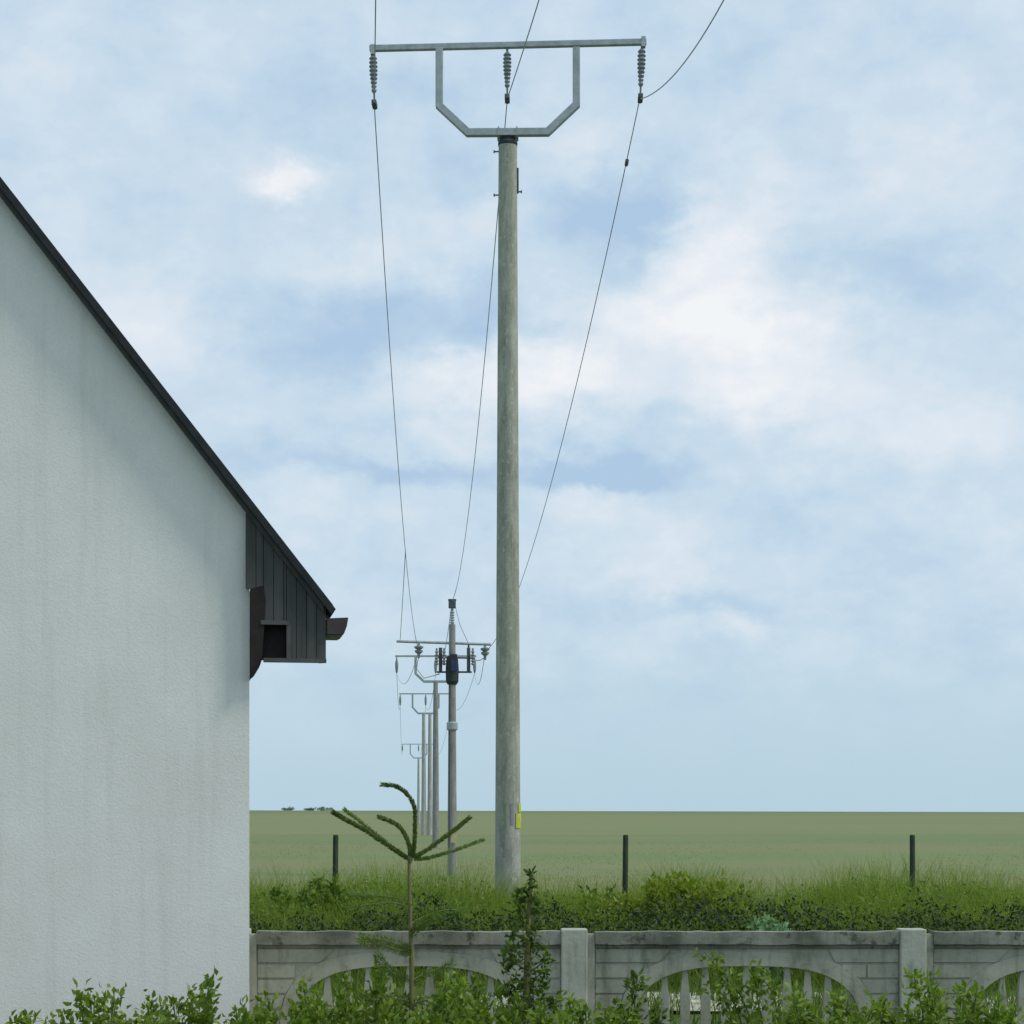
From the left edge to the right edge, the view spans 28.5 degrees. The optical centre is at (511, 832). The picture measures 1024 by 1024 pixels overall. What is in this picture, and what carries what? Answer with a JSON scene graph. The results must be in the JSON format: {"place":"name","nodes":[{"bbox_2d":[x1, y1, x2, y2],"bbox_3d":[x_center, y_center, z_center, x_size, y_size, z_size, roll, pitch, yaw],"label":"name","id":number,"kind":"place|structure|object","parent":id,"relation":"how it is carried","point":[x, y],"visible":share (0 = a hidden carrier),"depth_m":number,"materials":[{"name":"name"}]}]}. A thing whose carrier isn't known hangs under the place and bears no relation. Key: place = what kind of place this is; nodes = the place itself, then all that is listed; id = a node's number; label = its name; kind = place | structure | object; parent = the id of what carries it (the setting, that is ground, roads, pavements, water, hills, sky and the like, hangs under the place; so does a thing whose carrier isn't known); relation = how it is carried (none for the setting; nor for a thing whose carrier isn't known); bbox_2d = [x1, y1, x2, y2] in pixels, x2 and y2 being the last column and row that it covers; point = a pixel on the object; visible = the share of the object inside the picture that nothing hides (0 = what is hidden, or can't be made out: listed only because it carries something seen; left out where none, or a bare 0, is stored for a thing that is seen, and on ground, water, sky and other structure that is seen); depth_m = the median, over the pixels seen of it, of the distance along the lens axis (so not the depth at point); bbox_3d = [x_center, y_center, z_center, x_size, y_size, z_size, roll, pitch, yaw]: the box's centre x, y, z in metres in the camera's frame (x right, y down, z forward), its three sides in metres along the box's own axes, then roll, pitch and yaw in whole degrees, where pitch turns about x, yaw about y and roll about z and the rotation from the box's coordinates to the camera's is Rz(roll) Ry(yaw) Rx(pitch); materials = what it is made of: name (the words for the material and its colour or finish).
{"place":"outdoors","nodes":[
{"label":"outdoors","id":0,"kind":"place"},
{"bbox_2d":[0,0,1023,811],"label":"sky","id":1,"kind":"structure","parent":0,"point":[776,561],"materials":[{"name":"blue"}]},
{"bbox_2d":[249,810,1023,1023],"bbox_3d":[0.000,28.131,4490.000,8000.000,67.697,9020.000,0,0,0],"label":"ground","id":2,"kind":"structure","parent":0,"point":[932,832],"depth_m":111.84,"materials":[{"name":"green plant"}]},
{"bbox_2d":[5,977,171,1023],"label":"garden shrub","id":3,"kind":"object","parent":2,"relation":"on","point":[87,1001],"visible":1,"depth_m":9.10,"materials":[{"name":"green plant"}]},
{"bbox_2d":[0,177,347,1023],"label":"house","id":4,"kind":"structure","parent":2,"relation":"on","point":[162,595],"depth_m":10.38,"materials":[{"name":"white paint"}]},
{"bbox_2d":[106,965,257,1023],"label":"garden shrub","id":5,"kind":"object","parent":2,"relation":"on","point":[205,1003],"visible":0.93,"depth_m":9.59,"materials":[{"name":"green plant"}]},
{"bbox_2d":[243,987,322,1023],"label":"garden shrub","id":6,"kind":"object","parent":2,"relation":"on","point":[263,1015],"visible":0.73,"depth_m":9.91,"materials":[{"name":"green plant"}]},
{"bbox_2d":[314,807,332,810],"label":"distant tree","id":7,"kind":"object","parent":2,"relation":"on","point":[320,808],"visible":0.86,"depth_m":520.08,"materials":[{"name":"green plant"}]},
{"bbox_2d":[257,871,390,928],"bbox_3d":[-2.300,1.081,23.811,1.298,1.252,1.534,0,0,-38],"label":"leafy bush","id":8,"kind":"object","parent":2,"relation":"on","point":[318,884],"visible":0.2,"depth_m":23.93,"materials":[{"name":"green plant"}]},
{"bbox_2d":[281,974,376,1023],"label":"garden shrub","id":9,"kind":"object","parent":2,"relation":"on","point":[316,1013],"visible":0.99,"depth_m":9.17,"materials":[{"name":"green plant"}]},
{"bbox_2d":[332,835,337,888],"bbox_3d":[-2.213,0.852,25.195,0.072,1.637,0.072,1,0,0],"label":"fence post","id":10,"kind":"object","parent":2,"relation":"on","point":[335,854],"visible":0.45,"depth_m":25.16,"materials":[{"name":"black metal"}]},
{"bbox_2d":[329,958,417,1023],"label":"garden shrub","id":11,"kind":"object","parent":2,"relation":"on","point":[379,990],"visible":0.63,"depth_m":9.44,"materials":[{"name":"green plant"}]},
{"bbox_2d":[330,782,485,1019],"bbox_3d":[-0.483,0.733,9.430,0.720,1.934,0.594,0,0,0],"label":"young conifer","id":12,"kind":"object","parent":2,"relation":"on","point":[409,857],"visible":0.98,"depth_m":9.39,"materials":[{"name":"green plant"}]},
{"bbox_2d":[402,744,432,823],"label":"power pole","id":13,"kind":"object","parent":2,"relation":"on","point":[418,792],"visible":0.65,"depth_m":236.91,"materials":[{"name":"concrete"}]},
{"bbox_2d":[399,693,448,834],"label":"power pole","id":14,"kind":"object","parent":2,"relation":"on","point":[423,812],"visible":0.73,"depth_m":142.90,"materials":[{"name":"concrete"}]},
{"bbox_2d":[373,966,493,1023],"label":"garden shrub","id":15,"kind":"object","parent":2,"relation":"on","point":[443,1006],"visible":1,"depth_m":9.00,"materials":[{"name":"green plant"}]},
{"bbox_2d":[395,655,475,847],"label":"power pole","id":16,"kind":"object","parent":2,"relation":"on","point":[435,813],"visible":0.83,"depth_m":99.10,"materials":[{"name":"concrete"}]},
{"bbox_2d":[400,890,473,930],"bbox_3d":[-0.849,1.188,23.390,0.925,1.023,1.047,0,0,-18],"label":"leafy bush","id":17,"kind":"object","parent":2,"relation":"on","point":[443,911],"visible":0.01,"depth_m":23.12,"materials":[{"name":"green plant"}]},
{"bbox_2d":[396,599,490,875],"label":"power pole","id":18,"kind":"object","parent":2,"relation":"on","point":[452,671],"visible":0.98,"depth_m":66.89,"materials":[{"name":"concrete"}]},
{"bbox_2d":[400,556,405,638],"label":"drop wire","id":19,"kind":"object","parent":18,"relation":"attached to","point":[402,597],"visible":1,"depth_m":56.14,"materials":[{"name":"metal"}]},
{"bbox_2d":[425,974,527,1023],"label":"garden shrub","id":20,"kind":"object","parent":2,"relation":"on","point":[507,1016],"visible":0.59,"depth_m":9.67,"materials":[{"name":"green plant"}]},
{"bbox_2d":[369,36,646,895],"bbox_3d":[-0.064,-4.685,28.600,3.941,13.169,0.376,0,0,1],"label":"power pole","id":21,"kind":"object","parent":2,"relation":"on","point":[507,809],"visible":0.92,"depth_m":28.48,"materials":[{"name":"concrete"}]},
{"bbox_2d":[374,0,418,751],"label":"power wire","id":22,"kind":"object","parent":21,"relation":"attached to","point":[388,322],"visible":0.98,"depth_m":34.02,"materials":[{"name":"metal"}]},
{"bbox_2d":[418,0,538,751],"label":"power wire","id":23,"kind":"object","parent":21,"relation":"attached to","point":[488,314],"visible":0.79,"depth_m":35.52,"materials":[{"name":"metal"}]},
{"bbox_2d":[439,0,723,753],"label":"power wire","id":24,"kind":"object","parent":21,"relation":"hanging from","point":[626,162],"visible":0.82,"depth_m":32.28,"materials":[{"name":"metal"}]},
{"bbox_2d":[489,865,566,1023],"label":"sapling","id":25,"kind":"object","parent":2,"relation":"on","point":[526,985],"visible":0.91,"depth_m":9.79,"materials":[{"name":"green plant"}]},
{"bbox_2d":[523,992,587,1023],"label":"garden shrub","id":26,"kind":"object","parent":2,"relation":"on","point":[537,1015],"visible":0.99,"depth_m":9.02,"materials":[{"name":"green plant"}]},
{"bbox_2d":[540,883,628,932],"bbox_3d":[1.017,1.152,23.995,1.073,1.102,0.995,0,0,40],"label":"leafy bush","id":27,"kind":"object","parent":2,"relation":"on","point":[611,893],"visible":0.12,"depth_m":23.93,"materials":[{"name":"green plant"}]},
{"bbox_2d":[575,994,644,1023],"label":"garden shrub","id":28,"kind":"object","parent":2,"relation":"on","point":[608,1010],"visible":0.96,"depth_m":9.11,"materials":[{"name":"green plant"}]},
{"bbox_2d":[622,835,627,907],"bbox_3d":[1.414,0.852,25.196,0.072,1.637,0.072,1,0,0],"label":"fence post","id":29,"kind":"object","parent":2,"relation":"on","point":[625,865],"visible":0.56,"depth_m":25.16,"materials":[{"name":"black metal"}]},
{"bbox_2d":[249,928,1023,1023],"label":"concrete fence","id":30,"kind":"object","parent":2,"relation":"on","point":[594,969],"visible":0.74,"depth_m":11.91,"materials":[{"name":"grey concrete"}]},
{"bbox_2d":[249,888,1023,987],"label":"undergrowth","id":31,"kind":"object","parent":2,"relation":"on","point":[785,914],"visible":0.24,"depth_m":21.81,"materials":[{"name":"green plant"}]},
{"bbox_2d":[250,839,1023,901],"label":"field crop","id":32,"kind":"object","parent":2,"relation":"on","point":[653,866],"visible":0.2,"depth_m":74.25,"materials":[{"name":"green plant"}]},
{"bbox_2d":[600,965,674,1023],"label":"garden shrub","id":33,"kind":"object","parent":2,"relation":"on","point":[634,988],"visible":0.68,"depth_m":9.61,"materials":[{"name":"green plant"}]},
{"bbox_2d":[299,966,1018,1023],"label":"verge grass","id":34,"kind":"structure","parent":2,"relation":"on","point":[817,1003],"depth_m":18.08,"materials":[{"name":"green plant"}]},
{"bbox_2d":[592,867,762,930],"bbox_3d":[2.021,1.067,23.678,1.786,1.318,1.784,0,0,35],"label":"yellow green bush","id":35,"kind":"object","parent":2,"relation":"on","point":[656,891],"visible":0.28,"depth_m":23.35,"materials":[{"name":"green plant"}]},
{"bbox_2d":[693,947,787,1023],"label":"shrub","id":36,"kind":"object","parent":2,"relation":"on","point":[731,987],"visible":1,"depth_m":11.56,"materials":[{"name":"green plant"}]},
{"bbox_2d":[748,912,796,987],"bbox_3d":[2.731,1.276,21.126,0.527,0.896,0.692,0,0,34],"label":"grey green plant","id":37,"kind":"object","parent":2,"relation":"on","point":[760,925],"visible":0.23,"depth_m":21.01,"materials":[{"name":"green plant"}]},
{"bbox_2d":[775,980,882,1023],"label":"garden shrub","id":38,"kind":"object","parent":2,"relation":"on","point":[806,1016],"visible":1,"depth_m":9.27,"materials":[{"name":"green plant"}]},
{"bbox_2d":[910,835,914,893],"bbox_3d":[5.013,0.852,25.207,0.072,1.637,0.073,0,-1,0],"label":"fence post","id":39,"kind":"object","parent":2,"relation":"on","point":[912,855],"visible":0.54,"depth_m":25.18,"materials":[{"name":"black metal"}]},
{"bbox_2d":[863,966,1023,1023],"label":"garden shrub","id":40,"kind":"object","parent":2,"relation":"on","point":[931,1006],"visible":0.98,"depth_m":9.43,"materials":[{"name":"green plant"}]},
{"bbox_2d":[249,849,1023,990],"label":"tall grass","id":41,"kind":"structure","parent":0,"point":[851,898],"depth_m":24.57,"materials":[{"name":"green plant"}]},
{"bbox_2d":[310,992,1016,1014],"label":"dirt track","id":42,"kind":"structure","parent":0,"point":[697,1003],"depth_m":18.89,"materials":[{"name":"brown soil"}]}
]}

